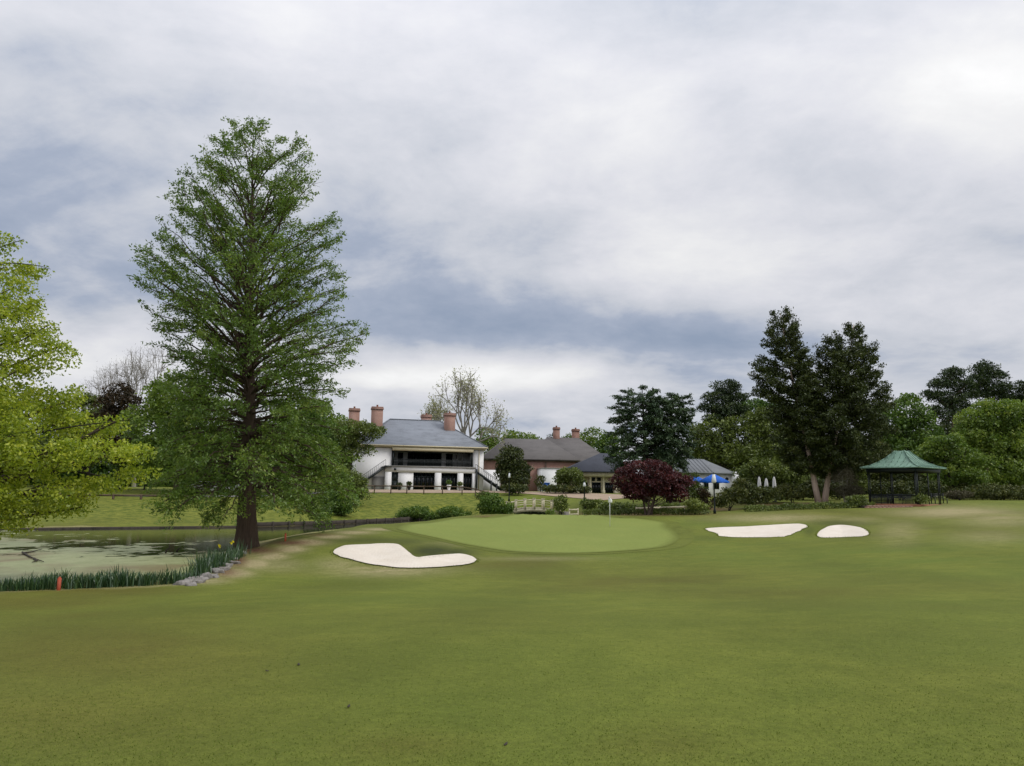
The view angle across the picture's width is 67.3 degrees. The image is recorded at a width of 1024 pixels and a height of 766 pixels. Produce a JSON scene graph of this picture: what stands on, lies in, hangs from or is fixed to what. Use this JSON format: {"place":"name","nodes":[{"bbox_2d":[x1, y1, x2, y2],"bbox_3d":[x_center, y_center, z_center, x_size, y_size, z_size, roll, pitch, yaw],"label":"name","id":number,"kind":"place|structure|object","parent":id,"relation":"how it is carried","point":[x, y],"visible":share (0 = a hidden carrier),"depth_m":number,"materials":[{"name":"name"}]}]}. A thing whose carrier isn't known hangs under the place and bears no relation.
{"place":"outdoors","nodes":[
{"label":"outdoors","id":0,"kind":"place"},
{"bbox_2d":[0,519,434,584],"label":"pond water","id":1,"kind":"structure","parent":0,"point":[88,551],"depth_m":39.22,"materials":[{"name":"green liquid"}]},
{"bbox_2d":[21,549,43,561],"bbox_3d":[-20.894,7.490,33.475,0.822,0.078,7.654,6,-10,-31],"label":"dead branch","id":2,"kind":"object","parent":1,"relation":"on","point":[26,554],"visible":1,"depth_m":33.41,"materials":[{"name":"wood"}]},
{"bbox_2d":[367,489,630,499],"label":"terrace paving","id":3,"kind":"structure","parent":0,"point":[597,496],"depth_m":106.52,"materials":[{"name":"beige stone"}]},
{"bbox_2d":[0,485,1023,765],"bbox_3d":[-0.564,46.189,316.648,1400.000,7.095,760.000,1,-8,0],"label":"ground","id":4,"kind":"structure","parent":0,"point":[956,561],"depth_m":9.38,"materials":[{"name":"green plant"}]},
{"bbox_2d":[0,383,73,485],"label":"shade tree","id":5,"kind":"object","parent":4,"relation":"on","point":[43,433],"visible":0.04,"depth_m":103.74,"materials":[{"name":"green plant"}]},
{"bbox_2d":[0,567,83,591],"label":"iris clump","id":6,"kind":"object","parent":4,"relation":"on","point":[41,582],"visible":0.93,"depth_m":21.63,"materials":[{"name":"green plant"}]},
{"bbox_2d":[29,390,105,484],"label":"shade tree","id":7,"kind":"object","parent":4,"relation":"on","point":[90,400],"visible":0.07,"depth_m":101.15,"materials":[{"name":"green plant"}]},
{"bbox_2d":[0,231,162,539],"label":"spring oak tree","id":8,"kind":"object","parent":4,"relation":"on","point":[11,459],"visible":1,"depth_m":24.68,"materials":[{"name":"green plant"}]},
{"bbox_2d":[55,562,167,589],"bbox_3d":[-12.013,5.947,23.266,2.830,1.032,2.816,3,-9,-15],"label":"iris clump","id":9,"kind":"object","parent":4,"relation":"on","point":[117,579],"visible":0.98,"depth_m":22.50,"materials":[{"name":"green plant"}]},
{"bbox_2d":[83,380,147,489],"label":"maroon tree","id":10,"kind":"object","parent":4,"relation":"on","point":[110,407],"visible":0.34,"depth_m":97.29,"materials":[{"name":"brown plant"}]},
{"bbox_2d":[58,493,197,499],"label":"rail fence","id":11,"kind":"object","parent":4,"relation":"on","point":[114,495],"visible":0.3,"depth_m":79.74,"materials":[{"name":"brown wood"}]},
{"bbox_2d":[79,345,180,486],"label":"bare tree","id":12,"kind":"object","parent":4,"relation":"on","point":[143,372],"visible":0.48,"depth_m":124.07,"materials":[{"name":"grey plant"}]},
{"bbox_2d":[106,460,167,489],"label":"shrub","id":13,"kind":"object","parent":4,"relation":"on","point":[115,466],"visible":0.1,"depth_m":99.19,"materials":[{"name":"green plant"}]},
{"bbox_2d":[2,442,347,488],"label":"wood","id":14,"kind":"object","parent":4,"relation":"on","point":[104,469],"visible":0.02,"depth_m":128.35,"materials":[{"name":"green plant"}]},
{"bbox_2d":[118,367,233,489],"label":"shade tree","id":15,"kind":"object","parent":4,"relation":"on","point":[154,403],"visible":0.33,"depth_m":90.19,"materials":[{"name":"green plant"}]},
{"bbox_2d":[152,565,205,584],"bbox_3d":[-10.465,5.948,24.337,1.054,0.614,2.630,1,-8,0],"label":"iris clump","id":16,"kind":"object","parent":4,"relation":"on","point":[167,577],"visible":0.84,"depth_m":23.53,"materials":[{"name":"green plant"}]},
{"bbox_2d":[172,580,189,584],"bbox_3d":[-10.004,6.098,23.289,0.446,0.241,0.494,-1,-8,8],"label":"bank stone","id":17,"kind":"object","parent":4,"relation":"on","point":[181,582],"visible":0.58,"depth_m":23.12,"materials":[{"name":"grey stone"}]},
{"bbox_2d":[0,517,420,529],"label":"timber bulkhead","id":18,"kind":"object","parent":4,"relation":"on","point":[356,521],"visible":0.4,"depth_m":66.04,"materials":[{"name":"brown wood"}]},
{"bbox_2d":[182,539,255,575],"bbox_3d":[-11.022,6.614,29.927,1.647,0.892,10.272,2,-8,-7],"label":"iris clump","id":19,"kind":"object","parent":4,"relation":"on","point":[213,560],"visible":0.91,"depth_m":27.79,"materials":[{"name":"green plant"}]},
{"bbox_2d":[208,451,240,476],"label":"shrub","id":20,"kind":"object","parent":4,"relation":"on","point":[226,461],"visible":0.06,"depth_m":95.69,"materials":[{"name":"green plant"}]},
{"bbox_2d":[126,116,380,549],"bbox_3d":[-13.046,-2.832,39.877,12.556,23.066,12.043,1,-8,0],"label":"cypress tree","id":21,"kind":"object","parent":4,"relation":"on","point":[253,394],"visible":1,"depth_m":38.19,"materials":[{"name":"green plant"}]},
{"bbox_2d":[227,398,345,493],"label":"shade tree","id":22,"kind":"object","parent":4,"relation":"on","point":[312,430],"visible":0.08,"depth_m":94.79,"materials":[{"name":"green plant"}]},
{"bbox_2d":[303,396,344,491],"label":"shade tree","id":23,"kind":"object","parent":4,"relation":"on","point":[329,417],"visible":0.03,"depth_m":103.87,"materials":[{"name":"green plant"}]},
{"bbox_2d":[307,489,363,515],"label":"shrub","id":24,"kind":"object","parent":4,"relation":"on","point":[337,509],"visible":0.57,"depth_m":78.17,"materials":[{"name":"green plant"}]},
{"bbox_2d":[315,469,371,501],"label":"shrub","id":25,"kind":"object","parent":4,"relation":"on","point":[358,481],"visible":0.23,"depth_m":88.58,"materials":[{"name":"green plant"}]},
{"bbox_2d":[329,418,386,476],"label":"olive tree","id":26,"kind":"object","parent":4,"relation":"on","point":[365,428],"visible":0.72,"depth_m":95.25,"materials":[{"name":"green plant"}]},
{"bbox_2d":[333,543,476,567],"bbox_3d":[-4.517,7.203,32.232,5.990,0.625,6.095,1,-8,0],"label":"sand bunker","id":27,"kind":"object","parent":4,"relation":"on","point":[391,554],"visible":1,"depth_m":32.17},
{"bbox_2d":[395,505,444,519],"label":"shrub","id":28,"kind":"object","parent":4,"relation":"on","point":[418,512],"visible":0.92,"depth_m":84.03,"materials":[{"name":"green plant"}]},
{"bbox_2d":[348,405,504,490],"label":"clubhouse","id":29,"kind":"structure","parent":4,"relation":"on","point":[425,450],"depth_m":119.23,"materials":[{"name":"white paint"}]},
{"bbox_2d":[391,472,397,489],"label":"door","id":30,"kind":"structure","parent":29,"relation":"in","point":[394,480],"depth_m":116.00,"materials":[{"name":"black glass"}]},
{"bbox_2d":[413,473,433,489],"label":"french window","id":31,"kind":"structure","parent":29,"relation":"in","point":[419,479],"depth_m":117.46,"materials":[{"name":"black glass"}]},
{"bbox_2d":[407,452,441,465],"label":"balcony door","id":32,"kind":"structure","parent":29,"relation":"in","point":[411,455],"depth_m":122.17,"materials":[{"name":"black glass"}]},
{"bbox_2d":[441,473,456,489],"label":"french window","id":33,"kind":"structure","parent":29,"relation":"in","point":[444,476],"depth_m":118.52,"materials":[{"name":"black glass"}]},
{"bbox_2d":[463,473,471,489],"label":"french window","id":34,"kind":"structure","parent":29,"relation":"in","point":[466,477],"depth_m":119.19,"materials":[{"name":"black glass"}]},
{"bbox_2d":[368,485,487,495],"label":"rail fence","id":35,"kind":"object","parent":4,"relation":"on","point":[407,486],"visible":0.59,"depth_m":104.21,"materials":[{"name":"brown wood"}]},
{"bbox_2d":[417,393,454,421],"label":"budding tree","id":36,"kind":"object","parent":4,"relation":"on","point":[434,408],"visible":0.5,"depth_m":158.24,"materials":[{"name":"green plant"}]},
{"bbox_2d":[430,505,471,519],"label":"shrub","id":37,"kind":"object","parent":4,"relation":"on","point":[449,511],"visible":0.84,"depth_m":84.20,"materials":[{"name":"green plant"}]},
{"bbox_2d":[428,366,511,448],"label":"budding tree","id":38,"kind":"object","parent":4,"relation":"on","point":[468,390],"visible":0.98,"depth_m":149.37,"materials":[{"name":"green plant"}]},
{"bbox_2d":[474,428,500,453],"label":"tree","id":39,"kind":"object","parent":4,"relation":"on","point":[487,442],"visible":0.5,"depth_m":204.25,"materials":[{"name":"green plant"}]},
{"bbox_2d":[475,492,514,514],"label":"shrub","id":40,"kind":"object","parent":4,"relation":"on","point":[492,503],"visible":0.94,"depth_m":76.46,"materials":[{"name":"green plant"}]},
{"bbox_2d":[500,428,525,438],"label":"tree","id":41,"kind":"object","parent":4,"relation":"on","point":[512,432],"visible":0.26,"depth_m":210.74,"materials":[{"name":"green plant"}]},
{"bbox_2d":[493,442,534,486],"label":"magnolia tree","id":42,"kind":"object","parent":4,"relation":"on","point":[507,463],"visible":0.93,"depth_m":110.52,"materials":[{"name":"green plant"}]},
{"bbox_2d":[499,482,528,494],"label":"shrub","id":43,"kind":"object","parent":4,"relation":"on","point":[518,488],"visible":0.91,"depth_m":104.58,"materials":[{"name":"green plant"}]},
{"bbox_2d":[516,432,540,438],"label":"tree","id":44,"kind":"object","parent":4,"relation":"on","point":[529,436],"visible":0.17,"depth_m":213.19,"materials":[{"name":"green plant"}]},
{"bbox_2d":[514,507,547,514],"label":"shrub","id":45,"kind":"object","parent":4,"relation":"on","point":[536,512],"visible":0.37,"depth_m":84.22,"materials":[{"name":"green plant"}]},
{"bbox_2d":[505,498,568,514],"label":"footbridge","id":46,"kind":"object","parent":4,"relation":"on","point":[524,508],"visible":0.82,"depth_m":78.19,"materials":[{"name":"beige wood"}]},
{"bbox_2d":[381,514,693,554],"bbox_3d":[2.236,11.682,61.941,19.898,2.170,50.647,1,-8,0],"label":"green collar","id":47,"kind":"object","parent":4,"relation":"on","point":[686,537],"visible":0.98,"depth_m":41.92,"materials":[{"name":"green plant"}]},
{"bbox_2d":[397,514,679,552],"bbox_3d":[2.238,11.518,62.032,18.198,1.834,49.081,1,-8,0],"label":"putting green","id":48,"kind":"object","parent":4,"relation":"on","point":[536,533],"visible":1,"depth_m":47.24,"materials":[{"name":"green plant"}]},
{"bbox_2d":[533,475,545,491],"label":"shrub","id":49,"kind":"object","parent":4,"relation":"on","point":[538,481],"visible":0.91,"depth_m":123.74,"materials":[{"name":"green plant"}]},
{"bbox_2d":[483,426,599,490],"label":"brick building","id":50,"kind":"structure","parent":4,"relation":"on","point":[547,457],"depth_m":150.06,"materials":[{"name":"brown brick"}]},
{"bbox_2d":[551,494,569,514],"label":"shrub","id":51,"kind":"object","parent":4,"relation":"on","point":[560,504],"visible":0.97,"depth_m":77.82,"materials":[{"name":"green plant"}]},
{"bbox_2d":[538,484,592,492],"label":"shrub","id":52,"kind":"object","parent":4,"relation":"on","point":[558,488],"visible":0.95,"depth_m":107.90,"materials":[{"name":"green plant"}]},
{"bbox_2d":[552,466,586,492],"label":"shrub","id":53,"kind":"object","parent":4,"relation":"on","point":[573,475],"visible":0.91,"depth_m":110.39,"materials":[{"name":"green plant"}]},
{"bbox_2d":[578,497,596,509],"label":"shrub","id":54,"kind":"object","parent":4,"relation":"on","point":[587,503],"visible":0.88,"depth_m":70.91,"materials":[{"name":"green plant"}]},
{"bbox_2d":[555,453,629,492],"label":"cream pavilion","id":55,"kind":"structure","parent":4,"relation":"on","point":[595,470],"depth_m":115.92,"materials":[{"name":"grey wood"}]},
{"bbox_2d":[592,482,600,492],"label":"arched window","id":56,"kind":"structure","parent":55,"relation":"in","point":[596,486],"depth_m":115.86,"materials":[{"name":"black glass"}]},
{"bbox_2d":[605,483,612,492],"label":"arched window","id":57,"kind":"structure","parent":55,"relation":"in","point":[608,487],"depth_m":115.98,"materials":[{"name":"black glass"}]},
{"bbox_2d":[580,426,606,452],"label":"tree","id":58,"kind":"object","parent":4,"relation":"on","point":[591,440],"visible":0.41,"depth_m":213.35,"materials":[{"name":"green plant"}]},
{"bbox_2d":[330,523,870,568],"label":"bunker fringe grass","id":59,"kind":"structure","parent":4,"relation":"on","point":[867,530],"depth_m":41.89,"materials":[{"name":"green plant"}]},
{"bbox_2d":[593,498,607,514],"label":"shrub","id":60,"kind":"object","parent":4,"relation":"on","point":[598,501],"visible":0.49,"depth_m":70.97,"materials":[{"name":"green plant"}]},
{"bbox_2d":[594,431,622,459],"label":"tree","id":61,"kind":"object","parent":4,"relation":"on","point":[599,444],"visible":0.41,"depth_m":204.51,"materials":[{"name":"green plant"}]},
{"bbox_2d":[598,501,638,514],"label":"shrub","id":62,"kind":"object","parent":4,"relation":"on","point":[607,506],"visible":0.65,"depth_m":68.80,"materials":[{"name":"green plant"}]},
{"bbox_2d":[601,385,684,503],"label":"cedar tree","id":63,"kind":"object","parent":4,"relation":"on","point":[627,439],"visible":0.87,"depth_m":86.72,"materials":[{"name":"green plant"}]},
{"bbox_2d":[582,507,710,514],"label":"hedge","id":64,"kind":"object","parent":4,"relation":"on","point":[666,510],"visible":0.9,"depth_m":65.78,"materials":[{"name":"green plant"}]},
{"bbox_2d":[608,458,695,514],"bbox_3d":[11.846,8.946,65.425,7.567,5.122,4.558,1,-8,0],"label":"burgundy maple","id":65,"kind":"object","parent":4,"relation":"on","point":[657,479],"visible":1,"depth_m":64.80,"materials":[{"name":"red plant"}]},
{"bbox_2d":[639,501,682,513],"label":"shrub","id":66,"kind":"object","parent":4,"relation":"on","point":[665,504],"visible":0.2,"depth_m":69.66,"materials":[{"name":"green plant"}]},
{"bbox_2d":[641,392,698,502],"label":"cedar tree","id":67,"kind":"object","parent":4,"relation":"on","point":[684,431],"visible":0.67,"depth_m":86.75,"materials":[{"name":"green plant"}]},
{"bbox_2d":[636,505,705,514],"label":"rail fence","id":68,"kind":"object","parent":4,"relation":"on","point":[683,506],"visible":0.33,"depth_m":67.88,"materials":[{"name":"beige wood"}]},
{"bbox_2d":[682,471,708,500],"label":"shrub","id":69,"kind":"object","parent":4,"relation":"on","point":[693,488],"visible":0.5,"depth_m":77.05,"materials":[{"name":"green plant"}]},
{"bbox_2d":[683,498,709,514],"bbox_3d":[15.601,10.558,65.121,2.352,1.682,2.003,1,-8,0],"label":"shrub","id":70,"kind":"object","parent":4,"relation":"on","point":[694,504],"visible":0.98,"depth_m":64.85,"materials":[{"name":"green plant"}]},
{"bbox_2d":[673,458,738,496],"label":"white annex","id":71,"kind":"object","parent":4,"relation":"on","point":[703,468],"visible":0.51,"depth_m":100.55,"materials":[{"name":"paint"}]},
{"bbox_2d":[696,487,715,508],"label":"shrub","id":72,"kind":"object","parent":4,"relation":"on","point":[704,493],"visible":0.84,"depth_m":67.15,"materials":[{"name":"green plant"}]},
{"bbox_2d":[711,472,716,513],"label":"lamp post","id":73,"kind":"object","parent":4,"relation":"on","point":[713,481],"visible":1,"depth_m":65.37,"materials":[{"name":"black metal"}]},
{"bbox_2d":[699,474,729,482],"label":"patio umbrella","id":74,"kind":"object","parent":4,"relation":"on","point":[708,479],"visible":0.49,"depth_m":86.39,"materials":[{"name":"blue fabric"}]},
{"bbox_2d":[696,378,751,465],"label":"pine tree","id":75,"kind":"object","parent":4,"relation":"on","point":[724,395],"visible":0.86,"depth_m":117.94,"materials":[{"name":"green plant"}]},
{"bbox_2d":[713,485,748,510],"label":"shrub","id":76,"kind":"object","parent":4,"relation":"on","point":[724,497],"visible":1,"depth_m":68.91,"materials":[{"name":"green plant"}]},
{"bbox_2d":[684,405,790,477],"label":"shade tree","id":77,"kind":"object","parent":4,"relation":"on","point":[757,431],"visible":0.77,"depth_m":114.50,"materials":[{"name":"green plant"}]},
{"bbox_2d":[706,524,806,536],"bbox_3d":[15.748,9.199,47.948,6.801,0.710,6.563,1,-8,0],"label":"sand bunker","id":78,"kind":"object","parent":4,"relation":"on","point":[780,530],"visible":0.96,"depth_m":49.09},
{"bbox_2d":[730,477,784,506],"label":"shrub","id":79,"kind":"object","parent":4,"relation":"on","point":[755,495],"visible":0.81,"depth_m":70.76,"materials":[{"name":"green plant"}]},
{"bbox_2d":[732,476,799,501],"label":"shrub","id":80,"kind":"object","parent":4,"relation":"on","point":[747,480],"visible":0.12,"depth_m":78.85,"materials":[{"name":"green plant"}]},
{"bbox_2d":[733,398,803,472],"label":"shade tree","id":81,"kind":"object","parent":4,"relation":"on","point":[754,402],"visible":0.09,"depth_m":121.55,"materials":[{"name":"green plant"}]},
{"bbox_2d":[730,456,819,489],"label":"laurel shrub","id":82,"kind":"object","parent":4,"relation":"on","point":[756,468],"visible":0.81,"depth_m":86.66,"materials":[{"name":"green plant"}]},
{"bbox_2d":[747,305,837,503],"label":"juniper tree","id":83,"kind":"object","parent":4,"relation":"on","point":[800,373],"visible":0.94,"depth_m":73.78,"materials":[{"name":"green plant"}]},
{"bbox_2d":[774,483,812,503],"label":"shrub","id":84,"kind":"object","parent":4,"relation":"on","point":[792,494],"visible":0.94,"depth_m":72.72,"materials":[{"name":"green plant"}]},
{"bbox_2d":[743,501,876,511],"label":"hedge","id":85,"kind":"object","parent":4,"relation":"on","point":[792,506],"visible":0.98,"depth_m":65.77,"materials":[{"name":"green plant"}]},
{"bbox_2d":[796,477,853,499],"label":"shrub","id":86,"kind":"object","parent":4,"relation":"on","point":[820,482],"visible":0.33,"depth_m":82.72,"materials":[{"name":"green plant"}]},
{"bbox_2d":[817,525,868,537],"bbox_3d":[19.402,8.740,45.248,2.719,0.532,8.449,-2,-9,21],"label":"sand bunker","id":87,"kind":"object","parent":4,"relation":"on","point":[839,531],"visible":0.94,"depth_m":45.90},
{"bbox_2d":[787,321,903,502],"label":"juniper tree","id":88,"kind":"object","parent":4,"relation":"on","point":[845,403],"visible":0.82,"depth_m":72.58,"materials":[{"name":"green plant"}]},
{"bbox_2d":[828,465,869,501],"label":"twiggy shrub","id":89,"kind":"object","parent":4,"relation":"on","point":[848,488],"visible":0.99,"depth_m":71.02,"materials":[{"name":"green plant"}]},
{"bbox_2d":[684,416,1014,493],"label":"wood","id":90,"kind":"object","parent":4,"relation":"on","point":[947,426],"visible":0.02,"depth_m":137.32,"materials":[{"name":"green plant"}]},
{"bbox_2d":[845,495,868,507],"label":"shrub","id":91,"kind":"object","parent":4,"relation":"on","point":[856,498],"visible":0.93,"depth_m":66.06,"materials":[{"name":"green plant"}]},
{"bbox_2d":[848,464,869,495],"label":"shrub","id":92,"kind":"object","parent":4,"relation":"on","point":[863,475],"visible":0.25,"depth_m":79.19,"materials":[{"name":"green plant"}]},
{"bbox_2d":[859,505,912,507],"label":"planter edge","id":93,"kind":"object","parent":4,"relation":"on","point":[872,506],"visible":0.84,"depth_m":65.12,"materials":[{"name":"pink brick"}]},
{"bbox_2d":[843,439,945,490],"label":"shade tree","id":94,"kind":"object","parent":4,"relation":"on","point":[904,477],"visible":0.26,"depth_m":96.22,"materials":[{"name":"green plant"}]},
{"bbox_2d":[860,450,946,506],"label":"gazebo","id":95,"kind":"object","parent":4,"relation":"on","point":[900,462],"visible":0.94,"depth_m":68.78,"materials":[{"name":"green metal"}]},
{"bbox_2d":[863,392,946,458],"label":"shade tree","id":96,"kind":"object","parent":4,"relation":"on","point":[917,421],"visible":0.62,"depth_m":103.95,"materials":[{"name":"green plant"}]},
{"bbox_2d":[862,478,947,497],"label":"shrub","id":97,"kind":"object","parent":4,"relation":"on","point":[899,487],"visible":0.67,"depth_m":80.52,"materials":[{"name":"green plant"}]},
{"bbox_2d":[911,493,930,503],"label":"shrub","id":98,"kind":"object","parent":4,"relation":"on","point":[922,499],"visible":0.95,"depth_m":66.00,"materials":[{"name":"green plant"}]},
{"bbox_2d":[919,365,978,490],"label":"pine tree","id":99,"kind":"object","parent":4,"relation":"on","point":[953,402],"visible":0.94,"depth_m":130.43,"materials":[{"name":"green plant"}]},
{"bbox_2d":[913,431,993,493],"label":"dogwood tree","id":100,"kind":"object","parent":4,"relation":"on","point":[960,469],"visible":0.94,"depth_m":84.69,"materials":[{"name":"green plant"}]},
{"bbox_2d":[943,490,974,499],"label":"shrub","id":101,"kind":"object","parent":4,"relation":"on","point":[956,494],"visible":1,"depth_m":78.72,"materials":[{"name":"green plant"}]},
{"bbox_2d":[947,481,1023,499],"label":"shrub","id":102,"kind":"object","parent":4,"relation":"on","point":[996,491],"visible":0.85,"depth_m":81.92,"materials":[{"name":"green plant"}]},
{"bbox_2d":[949,398,1023,486],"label":"maple tree","id":103,"kind":"object","parent":4,"relation":"on","point":[1006,459],"visible":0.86,"depth_m":90.61,"materials":[{"name":"green plant"}]},
{"bbox_2d":[962,359,1014,482],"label":"pine tree","id":104,"kind":"object","parent":4,"relation":"on","point":[985,375],"visible":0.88,"depth_m":132.54,"materials":[{"name":"green plant"}]},
{"bbox_2d":[1002,379,1023,479],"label":"pine tree","id":105,"kind":"object","parent":4,"relation":"on","point":[1019,390],"visible":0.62,"depth_m":131.70,"materials":[{"name":"green plant"}]},
{"bbox_2d":[0,0,1023,493],"label":"sky","id":106,"kind":"structure","parent":0,"point":[575,204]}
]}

